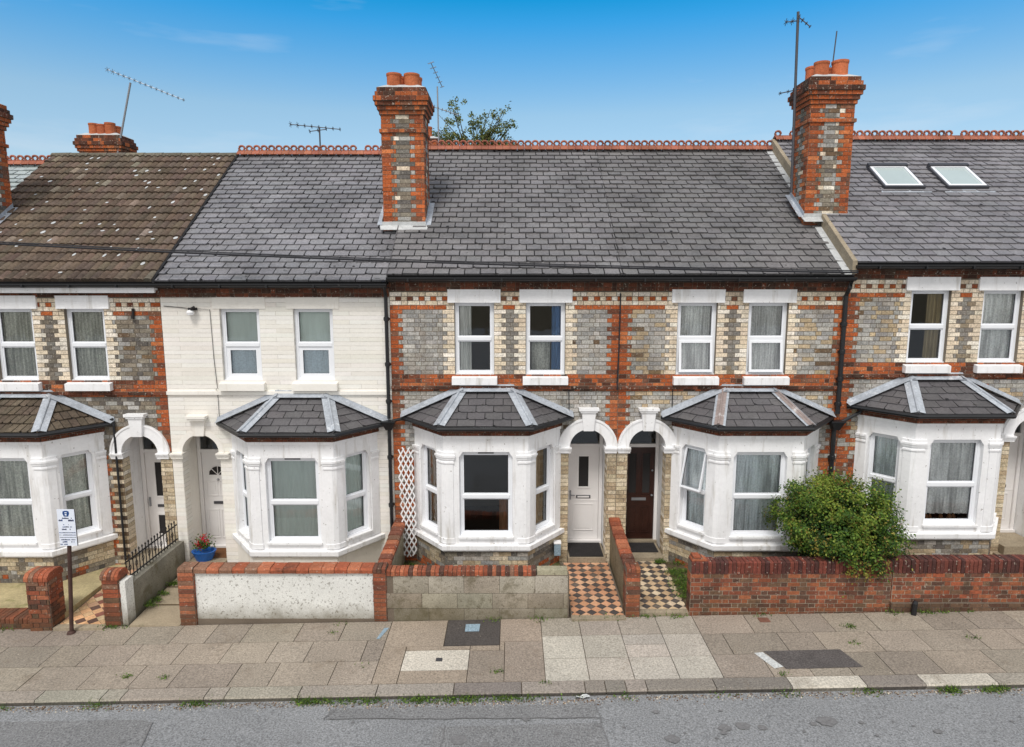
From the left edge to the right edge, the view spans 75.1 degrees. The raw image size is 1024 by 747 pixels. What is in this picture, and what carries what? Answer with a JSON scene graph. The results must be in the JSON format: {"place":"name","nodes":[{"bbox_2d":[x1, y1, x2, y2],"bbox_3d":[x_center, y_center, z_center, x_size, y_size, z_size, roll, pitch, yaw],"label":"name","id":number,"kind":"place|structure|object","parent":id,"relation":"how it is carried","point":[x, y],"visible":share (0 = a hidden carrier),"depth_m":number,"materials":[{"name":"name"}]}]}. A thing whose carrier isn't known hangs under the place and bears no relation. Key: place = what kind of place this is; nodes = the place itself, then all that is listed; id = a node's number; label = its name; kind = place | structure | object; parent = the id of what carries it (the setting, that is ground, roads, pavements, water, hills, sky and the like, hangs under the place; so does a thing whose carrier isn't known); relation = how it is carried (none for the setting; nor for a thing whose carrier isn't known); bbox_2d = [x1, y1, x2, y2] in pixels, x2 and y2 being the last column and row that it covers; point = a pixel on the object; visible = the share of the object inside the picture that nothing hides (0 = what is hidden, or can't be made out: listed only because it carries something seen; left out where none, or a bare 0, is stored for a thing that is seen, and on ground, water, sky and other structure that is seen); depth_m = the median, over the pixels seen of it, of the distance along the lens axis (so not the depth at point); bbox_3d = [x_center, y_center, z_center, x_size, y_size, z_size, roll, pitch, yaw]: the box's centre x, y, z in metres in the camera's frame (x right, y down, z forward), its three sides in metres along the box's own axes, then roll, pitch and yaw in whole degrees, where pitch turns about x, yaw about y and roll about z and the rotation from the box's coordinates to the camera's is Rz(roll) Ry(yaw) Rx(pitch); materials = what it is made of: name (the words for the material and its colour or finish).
{"place":"outdoors","nodes":[
{"label":"outdoors","id":0,"kind":"place"},
{"bbox_2d":[0,564,125,618],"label":"garden ground","id":1,"kind":"structure","parent":0,"point":[87,586],"depth_m":12.70,"materials":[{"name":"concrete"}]},
{"bbox_2d":[53,570,134,630],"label":"path","id":2,"kind":"structure","parent":0,"point":[88,614],"depth_m":11.96,"materials":[{"name":"tile"}]},
{"bbox_2d":[129,578,180,626],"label":"path","id":3,"kind":"structure","parent":0,"point":[166,612],"depth_m":12.07,"materials":[{"name":"concrete"}]},
{"bbox_2d":[143,558,686,607],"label":"garden weeds","id":4,"kind":"object","parent":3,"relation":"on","point":[658,561],"visible":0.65,"depth_m":12.75,"materials":[{"name":"green plant"}]},
{"bbox_2d":[0,241,857,272],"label":"overhead cable","id":5,"kind":"object","parent":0,"point":[433,261],"visible":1,"depth_m":12.58,"materials":[{"name":"grey metal"}]},
{"bbox_2d":[432,96,521,149],"bbox_3d":[-1.343,-3.756,24.775,3.490,12.502,2.247,0,8,0],"label":"tree","id":6,"kind":"object","parent":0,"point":[487,134],"visible":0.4,"depth_m":23.71,"materials":[{"name":"green plant"}]},
{"bbox_2d":[404,560,559,565],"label":"garden ground","id":7,"kind":"structure","parent":0,"point":[557,563],"depth_m":13.73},
{"bbox_2d":[0,611,1023,690],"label":"pavement","id":8,"kind":"structure","parent":0,"point":[325,657],"depth_m":10.73,"materials":[{"name":"concrete"}]},
{"bbox_2d":[56,509,77,634],"bbox_3d":[-7.514,3.433,11.373,0.372,2.355,0.140,0,8,0],"label":"street sign","id":9,"kind":"object","parent":8,"relation":"on","point":[67,529],"visible":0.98,"depth_m":11.23,"materials":[{"name":"grey metal"}]},
{"bbox_2d":[377,628,388,638],"bbox_3d":[-2.209,4.412,11.315,0.077,0.005,0.378,2,9,16],"label":"paint marking","id":10,"kind":"object","parent":8,"relation":"on","point":[384,630],"visible":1,"depth_m":11.34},
{"bbox_2d":[465,624,479,631],"bbox_3d":[-0.675,4.363,11.430,0.250,0.007,0.240,0,8,0],"label":"paint marking","id":11,"kind":"object","parent":8,"relation":"on","point":[472,627],"visible":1,"depth_m":11.43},
{"bbox_2d":[0,609,1015,710],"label":"weeds","id":12,"kind":"object","parent":8,"relation":"on","point":[469,699],"visible":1,"depth_m":9.61,"materials":[{"name":"green plant"}]},
{"bbox_2d":[757,617,770,621],"bbox_3d":[4.350,4.250,11.494,0.180,0.014,0.144,0,8,0],"label":"stopcock cover","id":13,"kind":"object","parent":8,"relation":"on","point":[763,619],"visible":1,"depth_m":11.49,"materials":[{"name":"metal"}]},
{"bbox_2d":[755,652,782,667],"bbox_3d":[3.975,4.435,10.319,0.154,0.008,0.466,-3,9,-21],"label":"paint marking","id":14,"kind":"object","parent":8,"relation":"on","point":[769,660],"visible":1,"depth_m":10.30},
{"bbox_2d":[764,649,862,668],"bbox_3d":[4.650,4.421,10.317,1.340,0.029,0.500,0,8,0],"label":"pavement patch","id":15,"kind":"object","parent":8,"relation":"on","point":[803,659],"visible":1,"depth_m":10.31,"materials":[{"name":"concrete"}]},
{"bbox_2d":[911,600,917,615],"bbox_3d":[6.985,4.068,11.558,0.096,0.278,0.090,0,8,0],"label":"post","id":16,"kind":"object","parent":8,"relation":"on","point":[914,607],"visible":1,"depth_m":11.53,"materials":[{"name":"black plastic"}]},
{"bbox_2d":[0,688,1023,746],"bbox_3d":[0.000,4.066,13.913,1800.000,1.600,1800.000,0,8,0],"label":"road","id":17,"kind":"structure","parent":0,"point":[976,719],"depth_m":9.12,"materials":[{"name":"asphalt"}]},
{"bbox_2d":[0,720,150,746],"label":"road patch","id":18,"kind":"object","parent":17,"relation":"on","point":[102,733],"visible":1,"depth_m":9.06,"materials":[{"name":"asphalt"}]},
{"bbox_2d":[140,704,608,746],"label":"road seam","id":19,"kind":"object","parent":17,"relation":"on","point":[600,717],"visible":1,"depth_m":9.19,"materials":[{"name":"asphalt"}]},
{"bbox_2d":[0,673,1023,705],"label":"kerb","id":20,"kind":"structure","parent":17,"relation":"on","point":[546,689],"depth_m":9.72,"materials":[{"name":"concrete"}]},
{"bbox_2d":[0,614,1023,713],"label":"gutter debris","id":21,"kind":"object","parent":17,"relation":"on","point":[275,703],"visible":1,"depth_m":9.57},
{"bbox_2d":[430,723,606,746],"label":"road patch","id":22,"kind":"object","parent":17,"relation":"on","point":[570,735],"visible":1,"depth_m":8.84,"materials":[{"name":"asphalt"}]},
{"bbox_2d":[118,709,1020,746],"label":"oil spots","id":23,"kind":"object","parent":17,"relation":"on","point":[462,739],"visible":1,"depth_m":8.89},
{"bbox_2d":[575,694,589,697],"bbox_3d":[1.018,4.650,9.595,0.215,0.039,0.073,0,8,0],"label":"paper scrap","id":24,"kind":"object","parent":17,"relation":"on","point":[585,695],"visible":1,"depth_m":9.59,"materials":[{"name":"paper"}]},
{"bbox_2d":[34,565,998,702],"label":"ground","id":25,"kind":"structure","parent":0,"point":[542,647],"depth_m":10.62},
{"bbox_2d":[7,155,50,189],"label":"terraced house","id":26,"kind":"structure","parent":25,"relation":"on","point":[21,169],"depth_m":16.76,"materials":[{"name":"brick"}]},
{"bbox_2d":[0,566,65,630],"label":"garden wall","id":27,"kind":"structure","parent":25,"relation":"on","point":[45,610],"depth_m":11.61,"materials":[{"name":"brick"}]},
{"bbox_2d":[0,103,239,582],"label":"terraced house","id":28,"kind":"structure","parent":25,"relation":"on","point":[113,426],"depth_m":13.41,"materials":[{"name":"brick"}]},
{"bbox_2d":[0,461,34,535],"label":"net curtain","id":29,"kind":"object","parent":28,"relation":"attached to","point":[16,520],"visible":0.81,"depth_m":13.00,"materials":[{"name":"fabric"}]},
{"bbox_2d":[0,458,35,541],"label":"window","id":30,"kind":"structure","parent":28,"relation":"in","point":[3,501],"depth_m":12.92,"materials":[{"name":"plastic"}]},
{"bbox_2d":[1,312,36,375],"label":"net curtain","id":31,"kind":"object","parent":28,"relation":"attached to","point":[17,326],"visible":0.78,"depth_m":13.40,"materials":[{"name":"fabric"}]},
{"bbox_2d":[0,309,42,390],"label":"window","id":32,"kind":"structure","parent":28,"relation":"in","point":[4,386],"depth_m":13.29,"materials":[{"name":"plastic"}]},
{"bbox_2d":[62,454,91,528],"bbox_3d":[-8.737,2.359,13.345,0.053,1.626,0.530,6,11,37],"label":"net curtain","id":33,"kind":"object","parent":28,"relation":"attached to","point":[75,473],"visible":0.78,"depth_m":13.37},
{"bbox_2d":[59,450,98,534],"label":"window","id":34,"kind":"structure","parent":28,"relation":"in","point":[90,492],"depth_m":13.40,"materials":[{"name":"plastic"}]},
{"bbox_2d":[64,309,113,390],"bbox_3d":[-8.440,-0.480,13.252,0.900,1.638,0.260,0,8,0],"label":"window","id":35,"kind":"structure","parent":28,"relation":"in","point":[69,386],"depth_m":13.28,"materials":[{"name":"plastic"}]},
{"bbox_2d":[73,312,107,375],"bbox_3d":[-8.440,-0.611,13.401,0.720,1.386,0.057,0,8,0],"label":"net curtain","id":36,"kind":"object","parent":28,"relation":"attached to","point":[88,326],"visible":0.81,"depth_m":13.40,"materials":[{"name":"fabric"}]},
{"bbox_2d":[105,68,184,152],"bbox_3d":[-10.179,-7.313,18.601,2.098,2.350,0.250,0,8,0],"label":"television aerial","id":37,"kind":"object","parent":28,"relation":"on","point":[126,105],"visible":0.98,"depth_m":18.55,"materials":[{"name":"silver metal"}]},
{"bbox_2d":[145,453,166,543],"bbox_3d":[-7.550,2.706,14.428,0.650,2.060,0.075,0,8,0],"label":"door","id":38,"kind":"structure","parent":28,"relation":"in","point":[153,471],"depth_m":14.40,"materials":[{"name":"grey"}]},
{"bbox_2d":[99,541,184,626],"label":"garden wall","id":39,"kind":"structure","parent":25,"relation":"on","point":[125,596],"depth_m":11.99,"materials":[{"name":"concrete"}]},
{"bbox_2d":[124,521,177,575],"bbox_3d":[-6.890,3.354,12.782,0.031,0.470,1.830,0,8,0],"label":"iron railing","id":40,"kind":"object","parent":39,"relation":"on","point":[149,551],"visible":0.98,"depth_m":12.72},
{"bbox_2d":[150,145,395,562],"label":"terraced house","id":41,"kind":"structure","parent":25,"relation":"on","point":[234,436],"depth_m":13.32,"materials":[{"name":"paint"}]},
{"bbox_2d":[186,306,196,314],"bbox_3d":[-6.281,-1.233,13.047,0.188,0.187,0.165,0,8,0],"label":"cable bracket","id":42,"kind":"object","parent":41,"relation":"attached to","point":[190,311],"visible":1,"depth_m":12.99,"materials":[{"name":"white paint"}]},
{"bbox_2d":[190,533,215,561],"bbox_3d":[-6.474,3.587,13.838,0.602,0.600,0.450,-5,10,-32],"label":"flower planter","id":43,"kind":"object","parent":41,"relation":"on","point":[205,551],"visible":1,"depth_m":13.79,"materials":[{"name":"blue plastic"}]},
{"bbox_2d":[202,453,225,543],"bbox_3d":[-6.330,2.708,14.418,0.650,2.060,0.095,0,8,0],"label":"door","id":44,"kind":"structure","parent":41,"relation":"in","point":[212,479],"depth_m":14.42,"materials":[{"name":"grey"}]},
{"bbox_2d":[213,548,226,557],"bbox_3d":[-6.330,3.825,14.221,0.660,0.022,0.480,0,8,0],"label":"door mat","id":45,"kind":"object","parent":41,"relation":"on","point":[220,553],"depth_m":14.15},
{"bbox_2d":[226,312,257,340],"bbox_3d":[-5.380,-0.611,13.399,0.720,1.386,0.002,0,8,0],"label":"window blind","id":46,"kind":"object","parent":41,"relation":"attached to","point":[241,326],"depth_m":13.35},
{"bbox_2d":[218,309,265,390],"bbox_3d":[-5.380,-0.480,13.252,0.900,1.638,0.260,0,8,0],"label":"window","id":47,"kind":"structure","parent":41,"relation":"in","point":[228,346],"depth_m":13.30,"materials":[{"name":"plastic"}]},
{"bbox_2d":[231,350,256,372],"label":"net curtain","id":48,"kind":"object","parent":41,"relation":"attached to","point":[244,361],"visible":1,"depth_m":13.44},
{"bbox_2d":[240,453,248,534],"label":"window","id":49,"kind":"structure","parent":41,"relation":"in","point":[243,474],"depth_m":13.48,"materials":[{"name":"plastic"}]},
{"bbox_2d":[266,458,321,541],"bbox_3d":[-4.210,2.444,12.908,1.020,1.703,0.115,0,8,0],"label":"window","id":50,"kind":"structure","parent":41,"relation":"in","point":[272,501],"depth_m":12.91,"materials":[{"name":"plastic"}]},
{"bbox_2d":[272,461,317,535],"bbox_3d":[-4.210,2.412,12.987,0.960,1.626,0.021,0,8,0],"label":"vertical blind","id":51,"kind":"object","parent":41,"relation":"attached to","point":[294,479],"visible":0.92,"depth_m":12.98,"materials":[{"name":"fabric"}]},
{"bbox_2d":[291,309,337,390],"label":"window","id":52,"kind":"structure","parent":41,"relation":"in","point":[301,346],"depth_m":13.30,"materials":[{"name":"plastic"}]},
{"bbox_2d":[289,122,340,154],"bbox_3d":[-4.976,-5.899,16.890,1.272,0.936,0.250,0,8,0],"label":"television aerial","id":53,"kind":"object","parent":41,"relation":"on","point":[304,125],"visible":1,"depth_m":16.84,"materials":[{"name":"grey metal"}]},
{"bbox_2d":[299,312,330,340],"bbox_3d":[-3.930,-0.611,13.399,0.720,1.386,0.002,0,8,0],"label":"window blind","id":54,"kind":"object","parent":41,"relation":"attached to","point":[314,326],"depth_m":13.35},
{"bbox_2d":[304,350,328,372],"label":"net curtain","id":55,"kind":"object","parent":41,"relation":"attached to","point":[316,361],"visible":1,"depth_m":13.44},
{"bbox_2d":[345,454,362,530],"bbox_3d":[-3.199,2.359,13.346,0.018,1.626,0.530,7,11,38],"label":"vertical blind","id":56,"kind":"object","parent":41,"relation":"attached to","point":[354,484],"visible":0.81,"depth_m":13.38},
{"bbox_2d":[345,450,369,537],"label":"window","id":57,"kind":"structure","parent":41,"relation":"in","point":[363,492],"depth_m":13.42,"materials":[{"name":"plastic"}]},
{"bbox_2d":[177,562,375,625],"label":"garden wall","id":58,"kind":"structure","parent":25,"relation":"on","point":[219,593],"depth_m":11.68,"materials":[{"name":"paint"}]},
{"bbox_2d":[378,519,406,565],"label":"garden wall","id":59,"kind":"structure","parent":25,"relation":"on","point":[393,551],"depth_m":12.89,"materials":[{"name":"brick"}]},
{"bbox_2d":[373,562,568,621],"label":"garden wall","id":60,"kind":"structure","parent":25,"relation":"on","point":[433,592],"depth_m":11.66,"materials":[{"name":"concrete"}]},
{"bbox_2d":[373,72,623,570],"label":"terraced house","id":61,"kind":"structure","parent":25,"relation":"on","point":[494,420],"depth_m":13.38,"materials":[{"name":"brick"}]},
{"bbox_2d":[398,447,416,556],"bbox_3d":[-2.120,2.627,13.524,0.364,2.317,0.079,0,8,0],"label":"garden trellis","id":62,"kind":"object","parent":61,"relation":"attached to","point":[411,482],"visible":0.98,"depth_m":13.48,"materials":[{"name":"white paint"}]},
{"bbox_2d":[424,445,437,530],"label":"window","id":63,"kind":"structure","parent":61,"relation":"in","point":[428,487],"depth_m":13.43,"materials":[{"name":"plastic"}]},
{"bbox_2d":[429,449,436,523],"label":"curtain","id":64,"kind":"object","parent":61,"relation":"attached to","point":[433,471],"visible":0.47,"depth_m":13.39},
{"bbox_2d":[427,61,458,142],"bbox_3d":[-1.842,-6.892,18.045,0.814,2.864,0.512,0,8,0],"label":"television aerial","id":65,"kind":"object","parent":61,"relation":"on","point":[437,107],"visible":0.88,"depth_m":17.93,"materials":[{"name":"silver metal"}]},
{"bbox_2d":[459,306,471,369],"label":"curtain","id":66,"kind":"object","parent":61,"relation":"attached to","point":[465,347],"visible":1,"depth_m":13.38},
{"bbox_2d":[452,303,496,384],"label":"window","id":67,"kind":"structure","parent":61,"relation":"in","point":[456,380],"depth_m":13.27,"materials":[{"name":"plastic"}]},
{"bbox_2d":[459,452,512,535],"bbox_3d":[-0.500,2.325,12.890,1.020,1.703,0.115,0,8,0],"label":"window","id":68,"kind":"structure","parent":61,"relation":"in","point":[464,495],"depth_m":12.90,"materials":[{"name":"plastic"}]},
{"bbox_2d":[499,499,507,529],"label":"curtain","id":69,"kind":"object","parent":61,"relation":"attached to","point":[503,514],"visible":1,"depth_m":13.04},
{"bbox_2d":[536,449,542,523],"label":"curtain","id":70,"kind":"object","parent":61,"relation":"attached to","point":[539,478],"visible":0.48,"depth_m":13.38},
{"bbox_2d":[531,342,549,369],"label":"net curtain","id":71,"kind":"object","parent":61,"relation":"attached to","point":[540,355],"visible":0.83,"depth_m":13.56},
{"bbox_2d":[536,445,550,530],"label":"window","id":72,"kind":"structure","parent":61,"relation":"in","point":[546,487],"depth_m":13.43,"materials":[{"name":"plastic"}]},
{"bbox_2d":[523,303,567,384],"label":"window","id":73,"kind":"structure","parent":61,"relation":"in","point":[527,380],"depth_m":13.27,"materials":[{"name":"plastic"}]},
{"bbox_2d":[551,306,560,369],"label":"curtain","id":74,"kind":"object","parent":61,"relation":"attached to","point":[555,346],"visible":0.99,"depth_m":13.39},
{"bbox_2d":[554,540,560,555],"bbox_3d":[0.925,3.564,13.617,0.150,0.270,0.180,0,8,0],"label":"meter box","id":75,"kind":"object","parent":61,"relation":"attached to","point":[557,547],"visible":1,"depth_m":13.54,"materials":[{"name":"white paint"}]},
{"bbox_2d":[568,447,598,538],"bbox_3d":[1.540,2.589,14.400,0.650,2.060,0.095,0,8,0],"label":"door","id":76,"kind":"structure","parent":61,"relation":"in","point":[583,476],"depth_m":14.40,"materials":[{"name":"grey"}]},
{"bbox_2d":[609,517,640,616],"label":"garden wall","id":77,"kind":"structure","parent":25,"relation":"on","point":[625,567],"depth_m":12.12,"materials":[{"name":"brick"}]},
{"bbox_2d":[596,140,857,567],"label":"terraced house","id":78,"kind":"structure","parent":25,"relation":"on","point":[714,205],"depth_m":13.30,"materials":[{"name":"brick"}]},
{"bbox_2d":[626,447,654,538],"bbox_3d":[2.740,2.590,14.398,0.650,2.060,0.100,0,8,0],"label":"door","id":79,"kind":"structure","parent":78,"relation":"in","point":[641,460],"depth_m":14.40,"materials":[{"name":"brown wood"}]},
{"bbox_2d":[679,444,706,531],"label":"window","id":80,"kind":"structure","parent":78,"relation":"in","point":[684,473],"depth_m":13.33,"materials":[{"name":"plastic"}]},
{"bbox_2d":[680,306,710,368],"bbox_3d":[3.660,-0.730,13.382,0.720,1.386,0.065,0,8,0],"label":"net curtain","id":81,"kind":"object","parent":78,"relation":"attached to","point":[695,320],"visible":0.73,"depth_m":13.38,"materials":[{"name":"fabric"}]},
{"bbox_2d":[672,303,718,384],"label":"window","id":82,"kind":"structure","parent":78,"relation":"in","point":[676,380],"depth_m":13.27,"materials":[{"name":"plastic"}]},
{"bbox_2d":[687,448,706,524],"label":"net curtain","id":83,"kind":"object","parent":78,"relation":"attached to","point":[695,508],"visible":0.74,"depth_m":13.38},
{"bbox_2d":[733,455,779,529],"bbox_3d":[4.740,2.293,12.968,0.960,1.626,0.067,0,8,0],"label":"net curtain","id":84,"kind":"object","parent":78,"relation":"attached to","point":[757,473],"visible":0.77,"depth_m":12.96,"materials":[{"name":"fabric"}]},
{"bbox_2d":[730,452,785,535],"bbox_3d":[4.740,2.325,12.890,1.020,1.703,0.115,0,8,0],"label":"window","id":85,"kind":"structure","parent":78,"relation":"in","point":[735,495],"depth_m":12.89,"materials":[{"name":"plastic"}]},
{"bbox_2d":[747,306,781,370],"bbox_3d":[5.060,-0.730,13.382,0.720,1.386,0.060,0,8,0],"label":"net curtain","id":86,"kind":"object","parent":78,"relation":"attached to","point":[765,320],"visible":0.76,"depth_m":13.37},
{"bbox_2d":[742,303,789,384],"bbox_3d":[5.060,-0.599,13.235,0.900,1.638,0.260,0,8,0],"label":"window","id":87,"kind":"structure","parent":78,"relation":"in","point":[746,380],"depth_m":13.27,"materials":[{"name":"plastic"}]},
{"bbox_2d":[805,447,810,485],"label":"window","id":88,"kind":"structure","parent":78,"relation":"in","point":[809,449],"depth_m":13.40,"materials":[{"name":"plastic"}]},
{"bbox_2d":[686,552,892,616],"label":"garden wall","id":89,"kind":"structure","parent":25,"relation":"on","point":[732,585],"depth_m":11.64,"materials":[{"name":"brick"}]},
{"bbox_2d":[765,59,1023,556],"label":"terraced house","id":90,"kind":"structure","parent":25,"relation":"on","point":[907,223],"depth_m":13.30,"materials":[{"name":"brick"}]},
{"bbox_2d":[779,11,810,192],"bbox_3d":[5.883,-5.664,13.986,0.562,3.621,0.294,0,8,0],"label":"television aerial","id":91,"kind":"object","parent":90,"relation":"attached to","point":[797,21],"visible":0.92,"depth_m":13.94,"materials":[{"name":"grey metal"}]},
{"bbox_2d":[829,31,849,67],"bbox_3d":[7.027,-6.758,14.273,0.418,1.102,0.200,0,8,0],"label":"television aerial","id":92,"kind":"object","parent":90,"relation":"on","point":[834,48],"visible":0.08,"depth_m":14.25,"materials":[{"name":"grey metal"}]},
{"bbox_2d":[866,432,899,516],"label":"window","id":93,"kind":"structure","parent":90,"relation":"in","point":[871,474],"depth_m":13.30,"materials":[{"name":"plastic"}]},
{"bbox_2d":[871,436,897,509],"bbox_3d":[7.450,2.012,13.296,0.056,1.606,0.531,-7,11,-40],"label":"net curtain","id":94,"kind":"object","parent":90,"relation":"attached to","point":[885,456],"visible":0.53,"depth_m":13.27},
{"bbox_2d":[902,290,950,372],"bbox_3d":[8.240,-0.836,13.199,0.900,1.638,0.260,0,8,0],"label":"window","id":95,"kind":"structure","parent":90,"relation":"in","point":[906,368],"depth_m":13.23,"materials":[{"name":"plastic"}]},
{"bbox_2d":[922,294,942,357],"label":"curtain","id":96,"kind":"object","parent":90,"relation":"attached to","point":[933,315],"visible":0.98,"depth_m":13.35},
{"bbox_2d":[925,443,974,513],"bbox_3d":[8.460,2.006,12.926,0.960,1.486,0.062,0,8,0],"label":"net curtain","id":97,"kind":"object","parent":90,"relation":"attached to","point":[951,461],"visible":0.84,"depth_m":12.92,"materials":[{"name":"fabric"}]},
{"bbox_2d":[923,440,980,523],"bbox_3d":[8.460,2.088,12.855,1.020,1.703,0.115,0,8,0],"label":"window","id":98,"kind":"structure","parent":90,"relation":"in","point":[972,484],"depth_m":12.86,"materials":[{"name":"plastic"}]},
{"bbox_2d":[979,294,1014,357],"bbox_3d":[9.660,-0.967,13.347,0.720,1.386,0.068,0,8,0],"label":"net curtain","id":99,"kind":"object","parent":90,"relation":"attached to","point":[998,308],"visible":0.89,"depth_m":13.35,"materials":[{"name":"fabric"}]},
{"bbox_2d":[973,290,1022,372],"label":"window","id":100,"kind":"structure","parent":90,"relation":"in","point":[978,368],"depth_m":13.23,"materials":[{"name":"plastic"}]},
{"bbox_2d":[1001,436,1018,527],"bbox_3d":[10.500,2.352,14.365,0.650,2.060,0.095,0,8,0],"label":"door","id":101,"kind":"structure","parent":90,"relation":"in","point":[1013,448],"depth_m":14.37,"materials":[{"name":"grey"}]},
{"bbox_2d":[887,554,1023,612],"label":"garden wall","id":102,"kind":"structure","parent":25,"relation":"on","point":[957,583],"depth_m":11.62,"materials":[{"name":"brick"}]},
{"bbox_2d":[950,130,1023,202],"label":"terraced house","id":103,"kind":"structure","parent":25,"relation":"on","point":[998,156],"depth_m":16.23,"materials":[{"name":"brick"}]},
{"bbox_2d":[568,542,603,556],"bbox_3d":[1.540,3.722,14.095,0.700,0.022,0.700,0,8,0],"label":"door mat","id":104,"kind":"object","parent":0,"point":[584,549],"depth_m":14.06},
{"bbox_2d":[562,563,625,621],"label":"path","id":105,"kind":"structure","parent":0,"point":[593,592],"depth_m":12.47,"materials":[{"name":"tile"}]},
{"bbox_2d":[628,542,657,551],"bbox_3d":[2.740,3.706,14.204,0.660,0.022,0.480,0,8,0],"label":"door mat","id":106,"kind":"object","parent":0,"point":[642,546],"depth_m":14.17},
{"bbox_2d":[636,561,688,616],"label":"path","id":107,"kind":"structure","parent":0,"point":[656,592],"depth_m":12.40,"materials":[{"name":"tile"}]},
{"bbox_2d":[665,562,686,604],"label":"garden ground","id":108,"kind":"structure","parent":0,"point":[670,565],"depth_m":13.24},
{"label":"garden ground","id":109,"kind":"structure","parent":0,"visible":0},
{"bbox_2d":[758,467,916,596],"bbox_3d":[5.978,2.921,12.295,2.606,2.543,2.270,0,8,0],"label":"garden bush","id":110,"kind":"object","parent":109,"relation":"on","point":[840,520],"visible":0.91,"depth_m":11.70,"materials":[{"name":"green plant"}]}
]}

